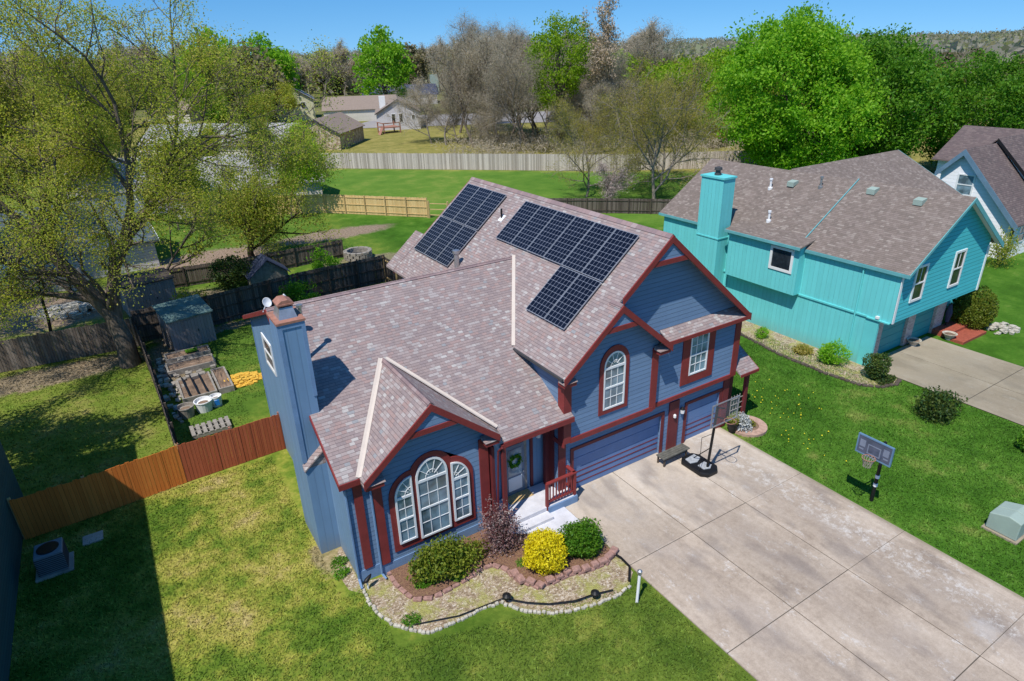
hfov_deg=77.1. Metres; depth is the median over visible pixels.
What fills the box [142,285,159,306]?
door
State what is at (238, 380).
leaf pile
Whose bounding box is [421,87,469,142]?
bare tree
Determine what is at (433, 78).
navy roof house
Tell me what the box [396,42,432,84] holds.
skyline tree
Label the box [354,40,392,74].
bare skyline tree
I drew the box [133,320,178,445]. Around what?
wood fence
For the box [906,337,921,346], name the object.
planter bowl
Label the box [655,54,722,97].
green tree
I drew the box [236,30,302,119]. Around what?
deep green tree
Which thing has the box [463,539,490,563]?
ground cover
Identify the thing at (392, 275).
wood fence
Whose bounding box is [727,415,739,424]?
potted plant
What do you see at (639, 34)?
bare skyline tree
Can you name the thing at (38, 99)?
leafy tree
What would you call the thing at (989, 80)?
dark green tree
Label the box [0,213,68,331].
bare tree
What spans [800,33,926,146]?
dark green tree
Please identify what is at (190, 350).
tray
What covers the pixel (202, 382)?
pipe
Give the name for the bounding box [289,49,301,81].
bare skyline tree
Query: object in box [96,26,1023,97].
woodland
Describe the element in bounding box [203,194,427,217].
wood fence
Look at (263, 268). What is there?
playhouse
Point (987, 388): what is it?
neighbor driveway joints
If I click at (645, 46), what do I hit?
bare tree
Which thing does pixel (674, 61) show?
olive green tree
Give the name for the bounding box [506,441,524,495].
front door
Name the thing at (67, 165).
leafy tree
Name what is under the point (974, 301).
round hedge
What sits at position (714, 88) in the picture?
green tree
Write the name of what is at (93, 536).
splash block
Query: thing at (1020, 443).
evergreen shrub
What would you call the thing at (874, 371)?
cone shrub
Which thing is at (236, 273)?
evergreen shrub
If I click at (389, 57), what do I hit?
deep green tree
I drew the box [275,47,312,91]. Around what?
skyline tree
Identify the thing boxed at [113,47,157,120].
bare skyline tree
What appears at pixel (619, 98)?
bare tree
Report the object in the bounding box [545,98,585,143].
bare tree
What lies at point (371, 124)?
road
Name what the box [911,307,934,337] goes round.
garage door
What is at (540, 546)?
yellow shrub
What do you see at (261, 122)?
leafy tree
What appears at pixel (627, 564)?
edging strip
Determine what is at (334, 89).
skyline tree
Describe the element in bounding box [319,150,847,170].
wood fence
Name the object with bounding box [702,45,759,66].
green tree
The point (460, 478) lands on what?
window
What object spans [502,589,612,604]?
edging strip
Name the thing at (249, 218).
spreading tree
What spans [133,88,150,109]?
skyline tree
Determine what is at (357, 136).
stone cottage
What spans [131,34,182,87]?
bare skyline tree
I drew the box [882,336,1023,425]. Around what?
neighbor driveway
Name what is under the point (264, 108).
leafy tree
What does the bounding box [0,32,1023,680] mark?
ground
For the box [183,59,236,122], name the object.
skyline tree
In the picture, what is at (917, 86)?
dark green tree
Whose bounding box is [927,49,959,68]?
skyline tree
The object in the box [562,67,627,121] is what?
bare tree
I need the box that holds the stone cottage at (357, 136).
[305,112,364,149]
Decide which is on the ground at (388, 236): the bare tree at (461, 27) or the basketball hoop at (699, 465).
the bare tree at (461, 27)
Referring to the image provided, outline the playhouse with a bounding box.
[244,253,290,285]
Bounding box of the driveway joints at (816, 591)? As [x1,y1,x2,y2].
[614,458,1023,680]
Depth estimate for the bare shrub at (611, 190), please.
74.27 m
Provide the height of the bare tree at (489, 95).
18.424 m
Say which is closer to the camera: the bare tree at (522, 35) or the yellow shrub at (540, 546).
the yellow shrub at (540, 546)
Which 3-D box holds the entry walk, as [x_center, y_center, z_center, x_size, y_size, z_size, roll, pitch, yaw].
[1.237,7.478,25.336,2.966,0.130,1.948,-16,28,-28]
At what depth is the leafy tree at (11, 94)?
35.68 m
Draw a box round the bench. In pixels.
[656,443,689,466]
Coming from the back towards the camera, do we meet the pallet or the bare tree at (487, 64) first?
the bare tree at (487, 64)
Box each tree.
[0,0,357,368]
[0,36,45,101]
[0,57,50,227]
[0,156,18,216]
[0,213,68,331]
[1,73,57,180]
[12,93,137,189]
[29,75,69,131]
[53,49,90,71]
[59,47,137,151]
[60,54,143,126]
[87,77,145,157]
[90,32,151,104]
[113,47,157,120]
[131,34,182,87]
[131,128,208,229]
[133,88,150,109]
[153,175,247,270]
[157,50,230,123]
[170,38,187,55]
[175,141,340,261]
[177,26,233,122]
[178,118,224,156]
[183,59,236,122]
[210,41,300,122]
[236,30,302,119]
[240,88,280,120]
[240,113,273,148]
[272,114,335,215]
[273,80,301,113]
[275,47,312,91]
[282,121,312,141]
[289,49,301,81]
[294,51,314,94]
[309,49,347,95]
[311,38,351,96]
[337,50,360,95]
[348,24,416,100]
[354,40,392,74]
[384,73,444,143]
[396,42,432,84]
[399,57,477,144]
[415,42,432,83]
[417,28,488,146]
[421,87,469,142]
[426,36,451,69]
[434,22,513,143]
[434,27,532,135]
[435,38,466,90]
[437,16,491,132]
[444,6,503,104]
[452,88,505,141]
[457,29,512,139]
[464,102,516,147]
[465,35,563,150]
[466,55,523,139]
[468,20,543,130]
[475,22,545,145]
[488,37,553,138]
[490,27,572,120]
[491,25,526,49]
[492,17,554,137]
[494,42,545,140]
[507,46,588,142]
[520,10,596,150]
[536,92,651,197]
[540,74,601,136]
[542,31,592,87]
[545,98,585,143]
[557,42,626,135]
[561,28,642,90]
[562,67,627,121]
[571,55,635,146]
[575,87,615,128]
[576,0,623,149]
[577,78,619,152]
[583,48,653,125]
[588,46,738,198]
[589,33,619,51]
[592,36,661,88]
[595,78,637,128]
[599,71,717,187]
[609,77,645,134]
[611,19,684,124]
[618,16,666,76]
[618,23,665,54]
[632,71,706,134]
[635,62,689,90]
[644,92,692,139]
[645,53,690,66]
[646,67,709,131]
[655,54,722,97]
[658,48,676,62]
[693,117,729,146]
[694,1,900,169]
[694,81,759,139]
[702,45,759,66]
[705,64,751,100]
[762,79,804,110]
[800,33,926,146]
[801,23,970,157]
[913,47,1023,170]
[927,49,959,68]
[931,63,994,122]
[955,52,983,75]
[956,50,972,59]
[966,46,990,60]
[988,226,1023,268]
[998,56,1023,109]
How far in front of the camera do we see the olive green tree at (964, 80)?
122.46 m
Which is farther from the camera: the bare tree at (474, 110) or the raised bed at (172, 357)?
the bare tree at (474, 110)
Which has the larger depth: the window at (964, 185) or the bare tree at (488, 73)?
the bare tree at (488, 73)
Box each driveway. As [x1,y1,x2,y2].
[565,427,1023,680]
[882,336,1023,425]
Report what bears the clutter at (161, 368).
on the ground at (388, 236)
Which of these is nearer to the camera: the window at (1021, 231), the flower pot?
the flower pot
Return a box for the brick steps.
[931,319,986,344]
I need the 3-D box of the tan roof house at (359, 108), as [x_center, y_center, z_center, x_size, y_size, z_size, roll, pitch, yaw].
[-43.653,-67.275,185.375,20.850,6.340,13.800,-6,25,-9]
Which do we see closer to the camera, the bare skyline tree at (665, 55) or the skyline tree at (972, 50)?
the skyline tree at (972, 50)
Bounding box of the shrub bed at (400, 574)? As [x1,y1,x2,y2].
[390,529,609,596]
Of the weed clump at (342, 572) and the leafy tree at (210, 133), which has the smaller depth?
the weed clump at (342, 572)
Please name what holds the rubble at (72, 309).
on the ground at (388, 236)
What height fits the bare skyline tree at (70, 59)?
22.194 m
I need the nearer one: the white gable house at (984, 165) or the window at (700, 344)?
the window at (700, 344)
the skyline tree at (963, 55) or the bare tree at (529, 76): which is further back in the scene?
the skyline tree at (963, 55)
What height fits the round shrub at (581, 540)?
1.609 m
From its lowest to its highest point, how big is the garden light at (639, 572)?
1.366 m
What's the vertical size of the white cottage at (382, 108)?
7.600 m
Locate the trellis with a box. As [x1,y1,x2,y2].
[729,393,742,415]
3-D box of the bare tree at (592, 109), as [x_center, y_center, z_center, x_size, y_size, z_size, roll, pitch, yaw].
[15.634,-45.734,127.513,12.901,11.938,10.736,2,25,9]
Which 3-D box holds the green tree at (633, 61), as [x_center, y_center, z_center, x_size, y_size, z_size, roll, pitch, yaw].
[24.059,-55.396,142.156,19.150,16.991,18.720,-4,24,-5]
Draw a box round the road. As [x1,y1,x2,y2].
[362,111,590,127]
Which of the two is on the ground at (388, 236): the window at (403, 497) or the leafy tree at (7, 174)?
the leafy tree at (7, 174)
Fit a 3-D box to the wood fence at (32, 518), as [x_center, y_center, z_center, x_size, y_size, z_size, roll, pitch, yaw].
[-17.068,6.264,26.884,6.117,2.000,0.277,-18,29,-32]
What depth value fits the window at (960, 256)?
37.26 m
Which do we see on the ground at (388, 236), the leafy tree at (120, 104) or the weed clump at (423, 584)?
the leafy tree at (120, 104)
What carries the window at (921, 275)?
in the teal house at (860, 257)
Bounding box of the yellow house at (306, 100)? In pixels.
[276,88,315,121]
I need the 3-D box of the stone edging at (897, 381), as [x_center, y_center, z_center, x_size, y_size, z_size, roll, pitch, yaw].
[16.750,0.548,39.516,2.470,0.120,12.938,-19,30,-34]
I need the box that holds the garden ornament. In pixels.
[363,574,370,588]
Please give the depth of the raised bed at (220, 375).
37.30 m
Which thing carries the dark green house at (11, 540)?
on the ground at (388, 236)
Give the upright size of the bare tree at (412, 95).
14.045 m
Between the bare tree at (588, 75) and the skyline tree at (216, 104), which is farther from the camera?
the skyline tree at (216, 104)
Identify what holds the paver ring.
on the ground at (388, 236)
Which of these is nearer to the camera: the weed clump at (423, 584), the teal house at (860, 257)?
the weed clump at (423, 584)
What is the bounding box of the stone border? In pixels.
[362,585,631,634]
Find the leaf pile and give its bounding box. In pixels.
[214,371,261,390]
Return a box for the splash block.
[83,530,102,546]
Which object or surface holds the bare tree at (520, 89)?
on the ground at (388, 236)
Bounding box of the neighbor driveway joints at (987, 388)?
[888,368,1023,425]
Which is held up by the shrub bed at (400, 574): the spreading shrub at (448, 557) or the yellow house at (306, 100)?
the spreading shrub at (448, 557)
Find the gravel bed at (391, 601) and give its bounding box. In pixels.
[362,556,632,632]
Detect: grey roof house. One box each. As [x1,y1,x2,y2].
[137,122,316,155]
[175,152,324,218]
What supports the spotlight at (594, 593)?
on the gravel bed at (391, 601)
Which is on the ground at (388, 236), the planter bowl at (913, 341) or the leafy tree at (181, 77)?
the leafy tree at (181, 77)
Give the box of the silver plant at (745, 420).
[736,411,752,432]
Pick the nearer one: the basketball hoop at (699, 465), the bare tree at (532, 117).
the basketball hoop at (699, 465)
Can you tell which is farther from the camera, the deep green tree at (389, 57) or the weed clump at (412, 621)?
the deep green tree at (389, 57)
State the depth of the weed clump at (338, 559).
23.93 m
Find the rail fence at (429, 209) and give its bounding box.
[427,201,448,217]
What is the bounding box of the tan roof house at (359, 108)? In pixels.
[322,94,395,120]
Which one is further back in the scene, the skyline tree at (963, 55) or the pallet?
the skyline tree at (963, 55)
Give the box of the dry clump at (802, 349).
[791,343,813,354]
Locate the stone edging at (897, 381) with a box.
[741,333,901,388]
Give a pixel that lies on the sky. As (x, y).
(287, 22)
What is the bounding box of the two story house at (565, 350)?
[242,177,758,588]
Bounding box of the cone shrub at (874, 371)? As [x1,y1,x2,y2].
[862,352,892,379]
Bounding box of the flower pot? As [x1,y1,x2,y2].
[727,420,739,432]
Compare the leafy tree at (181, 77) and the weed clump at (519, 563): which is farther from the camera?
the leafy tree at (181, 77)
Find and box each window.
[261,332,276,376]
[394,475,417,544]
[415,456,451,538]
[450,462,471,521]
[603,351,625,410]
[688,333,709,375]
[768,244,794,273]
[908,263,929,302]
[947,248,967,287]
[955,173,975,195]
[1015,226,1023,242]
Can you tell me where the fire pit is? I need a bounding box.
[343,246,372,261]
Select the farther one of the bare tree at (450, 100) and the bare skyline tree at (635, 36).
the bare skyline tree at (635, 36)
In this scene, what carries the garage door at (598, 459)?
in the two story house at (565, 350)
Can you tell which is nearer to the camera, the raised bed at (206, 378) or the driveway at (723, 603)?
the driveway at (723, 603)
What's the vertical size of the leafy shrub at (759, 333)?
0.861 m
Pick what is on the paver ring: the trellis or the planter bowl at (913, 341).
the trellis
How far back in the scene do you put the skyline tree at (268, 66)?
170.66 m
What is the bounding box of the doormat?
[508,488,533,504]
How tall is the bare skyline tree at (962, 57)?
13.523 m
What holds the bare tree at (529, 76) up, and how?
on the ground at (388, 236)
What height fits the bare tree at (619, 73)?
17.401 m
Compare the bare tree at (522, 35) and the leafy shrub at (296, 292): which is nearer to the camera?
the leafy shrub at (296, 292)
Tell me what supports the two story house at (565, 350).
on the ground at (388, 236)
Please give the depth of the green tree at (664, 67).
132.09 m
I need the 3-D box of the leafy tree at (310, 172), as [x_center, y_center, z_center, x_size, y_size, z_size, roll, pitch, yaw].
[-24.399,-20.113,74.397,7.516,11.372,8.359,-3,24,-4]
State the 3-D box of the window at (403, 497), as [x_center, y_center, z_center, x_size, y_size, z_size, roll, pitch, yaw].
[-3.780,6.040,22.798,0.690,2.740,0.056,-16,28,-28]
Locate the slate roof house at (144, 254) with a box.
[0,195,159,296]
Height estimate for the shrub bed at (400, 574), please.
0.001 m
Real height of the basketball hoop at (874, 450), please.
3.311 m
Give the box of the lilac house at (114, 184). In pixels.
[67,157,171,214]
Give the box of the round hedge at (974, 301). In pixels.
[944,285,999,329]
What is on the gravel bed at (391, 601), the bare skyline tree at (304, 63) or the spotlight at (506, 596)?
the spotlight at (506, 596)
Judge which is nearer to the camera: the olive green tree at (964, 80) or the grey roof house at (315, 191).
the grey roof house at (315, 191)
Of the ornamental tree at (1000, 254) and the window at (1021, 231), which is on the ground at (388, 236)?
the ornamental tree at (1000, 254)
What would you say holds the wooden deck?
on the ground at (388, 236)
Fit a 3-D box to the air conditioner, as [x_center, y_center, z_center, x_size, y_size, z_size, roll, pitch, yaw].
[-17.229,8.129,24.028,1.200,0.975,1.100,-16,28,-28]
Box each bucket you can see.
[176,402,194,418]
[193,396,212,412]
[209,393,221,407]
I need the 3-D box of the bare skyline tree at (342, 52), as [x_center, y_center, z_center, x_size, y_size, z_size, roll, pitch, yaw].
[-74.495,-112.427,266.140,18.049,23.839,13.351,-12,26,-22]
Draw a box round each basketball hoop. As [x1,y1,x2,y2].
[681,395,739,476]
[855,432,895,501]
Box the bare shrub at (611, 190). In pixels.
[589,160,637,197]
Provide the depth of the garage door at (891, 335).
38.71 m
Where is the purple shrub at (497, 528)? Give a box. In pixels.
[475,496,526,560]
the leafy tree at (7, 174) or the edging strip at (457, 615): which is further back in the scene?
the leafy tree at (7, 174)
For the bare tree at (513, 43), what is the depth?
120.83 m
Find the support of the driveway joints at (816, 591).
on the driveway at (723, 603)
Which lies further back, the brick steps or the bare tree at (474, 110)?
the bare tree at (474, 110)
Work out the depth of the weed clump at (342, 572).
23.39 m
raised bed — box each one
[164,344,210,363]
[165,353,216,376]
[176,371,217,402]
[210,366,234,393]
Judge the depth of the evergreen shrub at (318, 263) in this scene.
51.96 m
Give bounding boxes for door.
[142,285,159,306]
[183,318,202,346]
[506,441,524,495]
[574,417,658,487]
[684,393,716,439]
[877,318,905,352]
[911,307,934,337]
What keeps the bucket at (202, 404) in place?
on the ground at (388, 236)
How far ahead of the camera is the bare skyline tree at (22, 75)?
173.82 m
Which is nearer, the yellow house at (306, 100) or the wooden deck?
the wooden deck
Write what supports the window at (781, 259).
in the teal house at (860, 257)
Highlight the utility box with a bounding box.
[981,501,1023,544]
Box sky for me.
[0,0,1023,59]
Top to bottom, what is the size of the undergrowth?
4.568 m
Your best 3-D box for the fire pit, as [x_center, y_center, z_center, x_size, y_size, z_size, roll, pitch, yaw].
[-14.347,-8.072,59.784,2.631,0.700,2.631,-16,28,-28]
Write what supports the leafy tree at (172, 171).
on the ground at (388, 236)
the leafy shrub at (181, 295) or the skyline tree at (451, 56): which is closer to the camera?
the leafy shrub at (181, 295)
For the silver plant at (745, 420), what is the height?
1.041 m
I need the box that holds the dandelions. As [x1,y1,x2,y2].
[748,379,846,460]
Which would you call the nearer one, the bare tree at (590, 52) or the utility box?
the utility box
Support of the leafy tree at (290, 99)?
on the ground at (388, 236)
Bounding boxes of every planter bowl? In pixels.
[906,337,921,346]
[942,331,957,339]
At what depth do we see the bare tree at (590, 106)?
108.95 m
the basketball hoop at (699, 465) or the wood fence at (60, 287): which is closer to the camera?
the basketball hoop at (699, 465)
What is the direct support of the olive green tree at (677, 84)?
on the ground at (388, 236)
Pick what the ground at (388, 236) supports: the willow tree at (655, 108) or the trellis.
the willow tree at (655, 108)
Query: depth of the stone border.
21.66 m
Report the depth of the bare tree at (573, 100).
117.46 m
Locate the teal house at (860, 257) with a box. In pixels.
[659,150,1004,366]
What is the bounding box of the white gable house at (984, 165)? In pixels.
[932,125,1023,259]
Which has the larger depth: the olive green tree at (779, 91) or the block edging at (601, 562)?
the olive green tree at (779, 91)
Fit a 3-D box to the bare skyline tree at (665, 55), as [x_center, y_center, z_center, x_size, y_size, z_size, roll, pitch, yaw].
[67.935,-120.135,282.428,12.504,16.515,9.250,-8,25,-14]
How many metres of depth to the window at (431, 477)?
23.27 m
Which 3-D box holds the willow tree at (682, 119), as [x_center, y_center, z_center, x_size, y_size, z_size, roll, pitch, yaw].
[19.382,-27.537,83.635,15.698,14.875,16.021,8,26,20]
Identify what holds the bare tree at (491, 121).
on the ground at (388, 236)
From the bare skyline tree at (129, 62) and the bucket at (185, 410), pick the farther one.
the bare skyline tree at (129, 62)
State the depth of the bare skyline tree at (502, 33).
225.14 m
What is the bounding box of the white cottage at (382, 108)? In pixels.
[375,95,420,130]
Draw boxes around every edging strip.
[414,598,501,624]
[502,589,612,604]
[615,554,630,581]
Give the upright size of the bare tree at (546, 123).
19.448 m
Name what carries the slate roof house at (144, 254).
on the ground at (388, 236)
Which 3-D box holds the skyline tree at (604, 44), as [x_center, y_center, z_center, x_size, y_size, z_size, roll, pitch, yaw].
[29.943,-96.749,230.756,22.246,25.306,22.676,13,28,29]
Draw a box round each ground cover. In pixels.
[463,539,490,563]
[876,374,896,385]
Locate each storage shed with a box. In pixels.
[120,267,176,316]
[152,294,216,351]
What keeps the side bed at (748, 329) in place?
on the ground at (388, 236)
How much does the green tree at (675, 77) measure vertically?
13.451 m
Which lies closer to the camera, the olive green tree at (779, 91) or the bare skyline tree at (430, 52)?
the olive green tree at (779, 91)
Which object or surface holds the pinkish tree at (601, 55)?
on the ground at (388, 236)
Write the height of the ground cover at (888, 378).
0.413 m
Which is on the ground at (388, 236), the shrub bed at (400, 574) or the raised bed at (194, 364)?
the raised bed at (194, 364)
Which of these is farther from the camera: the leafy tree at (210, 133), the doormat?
the leafy tree at (210, 133)
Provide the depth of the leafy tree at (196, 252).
49.09 m
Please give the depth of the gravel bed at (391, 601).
22.41 m
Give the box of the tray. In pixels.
[185,347,196,352]
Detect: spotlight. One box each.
[502,592,510,601]
[591,589,598,598]
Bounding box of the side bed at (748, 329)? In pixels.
[741,321,896,384]
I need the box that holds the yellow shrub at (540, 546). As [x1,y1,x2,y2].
[521,526,569,576]
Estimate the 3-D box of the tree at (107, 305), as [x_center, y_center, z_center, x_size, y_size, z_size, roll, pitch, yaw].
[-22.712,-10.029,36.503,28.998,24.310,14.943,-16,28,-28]
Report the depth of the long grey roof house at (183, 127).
118.90 m
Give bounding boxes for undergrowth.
[434,123,799,154]
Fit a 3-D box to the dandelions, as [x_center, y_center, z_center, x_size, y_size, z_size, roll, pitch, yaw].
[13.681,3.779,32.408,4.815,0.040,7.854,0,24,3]
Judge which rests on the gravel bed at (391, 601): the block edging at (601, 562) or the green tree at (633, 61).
the block edging at (601, 562)
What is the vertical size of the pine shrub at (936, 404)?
1.746 m
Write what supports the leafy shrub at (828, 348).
on the side bed at (748, 329)
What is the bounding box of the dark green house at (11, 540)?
[0,442,23,680]
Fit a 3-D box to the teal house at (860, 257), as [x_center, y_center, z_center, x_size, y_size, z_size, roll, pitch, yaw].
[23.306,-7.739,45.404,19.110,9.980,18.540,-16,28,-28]
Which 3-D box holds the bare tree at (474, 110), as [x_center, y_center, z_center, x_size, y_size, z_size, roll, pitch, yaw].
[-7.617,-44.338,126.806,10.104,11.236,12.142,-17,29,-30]
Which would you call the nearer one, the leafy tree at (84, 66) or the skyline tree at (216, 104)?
the leafy tree at (84, 66)
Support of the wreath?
attached to the two story house at (565, 350)
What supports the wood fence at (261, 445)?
on the ground at (388, 236)
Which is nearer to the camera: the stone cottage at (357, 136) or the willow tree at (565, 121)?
the willow tree at (565, 121)
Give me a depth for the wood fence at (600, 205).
72.59 m
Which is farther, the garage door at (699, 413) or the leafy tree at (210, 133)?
the leafy tree at (210, 133)
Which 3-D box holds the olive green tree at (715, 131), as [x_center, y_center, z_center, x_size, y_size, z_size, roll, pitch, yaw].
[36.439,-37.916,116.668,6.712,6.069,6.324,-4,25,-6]
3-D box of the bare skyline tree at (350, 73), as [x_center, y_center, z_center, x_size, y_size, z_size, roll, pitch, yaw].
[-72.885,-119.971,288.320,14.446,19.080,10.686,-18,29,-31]
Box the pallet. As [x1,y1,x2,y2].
[189,416,231,439]
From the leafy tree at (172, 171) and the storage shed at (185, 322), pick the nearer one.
the storage shed at (185, 322)
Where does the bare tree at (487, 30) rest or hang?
on the ground at (388, 236)
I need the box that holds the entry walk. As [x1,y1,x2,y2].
[503,507,579,533]
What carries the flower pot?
on the ground at (388, 236)
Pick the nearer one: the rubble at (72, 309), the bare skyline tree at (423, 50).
the rubble at (72, 309)
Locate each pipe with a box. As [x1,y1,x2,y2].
[181,377,189,395]
[198,373,207,390]
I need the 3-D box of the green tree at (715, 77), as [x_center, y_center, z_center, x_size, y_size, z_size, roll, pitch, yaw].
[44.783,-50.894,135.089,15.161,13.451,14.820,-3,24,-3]
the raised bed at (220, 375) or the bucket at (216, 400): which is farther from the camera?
the raised bed at (220, 375)
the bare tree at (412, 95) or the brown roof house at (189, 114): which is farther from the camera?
the brown roof house at (189, 114)
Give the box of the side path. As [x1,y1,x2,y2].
[333,547,361,592]
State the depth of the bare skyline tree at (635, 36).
192.51 m
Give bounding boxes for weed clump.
[330,555,348,568]
[331,565,349,580]
[400,611,422,627]
[415,579,434,588]
[448,568,468,581]
[515,557,527,567]
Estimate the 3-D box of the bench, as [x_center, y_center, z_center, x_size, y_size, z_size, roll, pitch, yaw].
[7.318,5.238,29.252,1.630,0.480,0.500,-16,28,-28]
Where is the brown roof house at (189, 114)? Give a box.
[145,98,207,121]
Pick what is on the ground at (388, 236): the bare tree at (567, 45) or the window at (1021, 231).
the bare tree at (567, 45)
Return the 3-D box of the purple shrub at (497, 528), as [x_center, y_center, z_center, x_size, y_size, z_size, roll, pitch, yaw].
[-0.455,6.809,23.756,1.865,2.570,1.667,-16,28,-28]
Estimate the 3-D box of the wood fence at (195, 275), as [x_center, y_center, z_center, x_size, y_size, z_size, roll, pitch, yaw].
[-23.334,-6.347,55.380,18.129,1.750,0.936,-15,28,-27]
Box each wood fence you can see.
[0,316,139,372]
[7,443,186,539]
[9,268,80,291]
[130,254,386,341]
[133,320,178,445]
[169,239,343,287]
[175,412,285,481]
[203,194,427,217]
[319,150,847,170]
[383,257,401,281]
[549,198,671,213]
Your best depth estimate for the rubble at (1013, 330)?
41.17 m
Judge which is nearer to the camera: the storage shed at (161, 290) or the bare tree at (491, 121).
the storage shed at (161, 290)
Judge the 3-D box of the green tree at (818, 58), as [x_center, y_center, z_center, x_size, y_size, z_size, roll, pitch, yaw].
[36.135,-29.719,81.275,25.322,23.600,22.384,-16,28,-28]
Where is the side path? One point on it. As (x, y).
(350, 581)
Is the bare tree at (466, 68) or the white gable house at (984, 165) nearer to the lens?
the white gable house at (984, 165)
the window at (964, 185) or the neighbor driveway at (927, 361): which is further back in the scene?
the window at (964, 185)
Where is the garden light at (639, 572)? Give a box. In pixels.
[635,569,642,602]
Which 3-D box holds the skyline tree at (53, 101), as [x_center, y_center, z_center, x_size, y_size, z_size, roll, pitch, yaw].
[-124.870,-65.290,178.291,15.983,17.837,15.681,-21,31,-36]
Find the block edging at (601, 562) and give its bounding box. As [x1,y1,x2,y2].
[387,546,618,601]
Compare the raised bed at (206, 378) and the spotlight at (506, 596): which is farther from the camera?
the raised bed at (206, 378)
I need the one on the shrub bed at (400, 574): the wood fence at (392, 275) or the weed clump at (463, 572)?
the weed clump at (463, 572)
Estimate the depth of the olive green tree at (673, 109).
120.97 m
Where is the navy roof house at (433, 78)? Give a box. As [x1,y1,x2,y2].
[362,74,438,104]
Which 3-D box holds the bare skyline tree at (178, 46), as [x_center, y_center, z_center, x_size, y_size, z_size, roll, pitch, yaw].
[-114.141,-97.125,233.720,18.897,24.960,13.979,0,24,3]
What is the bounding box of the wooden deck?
[377,121,400,134]
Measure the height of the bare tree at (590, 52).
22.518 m
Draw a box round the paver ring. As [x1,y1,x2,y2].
[727,415,767,437]
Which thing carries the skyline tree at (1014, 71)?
on the ground at (388, 236)
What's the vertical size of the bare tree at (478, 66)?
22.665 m
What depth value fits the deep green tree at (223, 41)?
174.07 m
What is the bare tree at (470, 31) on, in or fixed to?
on the ground at (388, 236)
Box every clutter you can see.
[156,358,183,423]
[161,356,218,401]
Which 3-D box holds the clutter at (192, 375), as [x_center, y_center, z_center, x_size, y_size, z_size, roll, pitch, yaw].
[-19.070,2.003,38.264,3.142,0.494,7.249,-16,28,-28]
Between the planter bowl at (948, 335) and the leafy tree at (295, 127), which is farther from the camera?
the leafy tree at (295, 127)
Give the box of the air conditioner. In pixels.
[33,537,73,582]
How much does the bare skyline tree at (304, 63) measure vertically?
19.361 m
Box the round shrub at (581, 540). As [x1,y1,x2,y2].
[555,516,603,559]
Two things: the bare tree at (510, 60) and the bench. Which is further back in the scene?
the bare tree at (510, 60)
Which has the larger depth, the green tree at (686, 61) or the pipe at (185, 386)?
the green tree at (686, 61)
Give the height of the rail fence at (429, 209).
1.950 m
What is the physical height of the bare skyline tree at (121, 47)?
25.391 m
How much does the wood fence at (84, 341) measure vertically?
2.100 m
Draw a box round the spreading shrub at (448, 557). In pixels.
[406,532,484,587]
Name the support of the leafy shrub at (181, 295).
on the ground at (388, 236)
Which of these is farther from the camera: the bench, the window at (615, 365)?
the bench
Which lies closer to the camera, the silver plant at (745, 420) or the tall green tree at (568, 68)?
the silver plant at (745, 420)
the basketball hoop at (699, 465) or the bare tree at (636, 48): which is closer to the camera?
the basketball hoop at (699, 465)
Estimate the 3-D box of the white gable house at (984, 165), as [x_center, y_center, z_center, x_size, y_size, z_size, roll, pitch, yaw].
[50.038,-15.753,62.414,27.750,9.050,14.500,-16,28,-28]
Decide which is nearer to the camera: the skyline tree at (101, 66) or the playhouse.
the playhouse
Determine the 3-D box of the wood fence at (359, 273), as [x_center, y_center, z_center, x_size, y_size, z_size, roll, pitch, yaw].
[-17.778,-3.431,47.863,18.607,2.350,0.656,-20,30,-35]
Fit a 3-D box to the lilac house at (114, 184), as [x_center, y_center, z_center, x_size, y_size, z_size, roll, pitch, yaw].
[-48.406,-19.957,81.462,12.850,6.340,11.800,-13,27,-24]
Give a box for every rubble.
[31,301,96,322]
[985,322,1020,334]
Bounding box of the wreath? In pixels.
[507,453,522,468]
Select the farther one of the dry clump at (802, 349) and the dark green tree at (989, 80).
the dark green tree at (989, 80)
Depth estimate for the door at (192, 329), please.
42.14 m
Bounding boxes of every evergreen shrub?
[199,251,251,289]
[303,244,341,269]
[1016,428,1023,452]
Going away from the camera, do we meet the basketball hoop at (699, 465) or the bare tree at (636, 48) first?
the basketball hoop at (699, 465)
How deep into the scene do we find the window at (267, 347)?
28.37 m
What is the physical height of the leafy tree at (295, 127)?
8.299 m
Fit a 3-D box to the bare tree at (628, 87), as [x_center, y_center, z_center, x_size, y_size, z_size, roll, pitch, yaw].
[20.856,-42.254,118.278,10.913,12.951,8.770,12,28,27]
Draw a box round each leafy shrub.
[169,285,215,299]
[277,275,321,301]
[754,326,769,338]
[816,338,852,364]
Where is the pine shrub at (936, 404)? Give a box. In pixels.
[910,385,967,425]

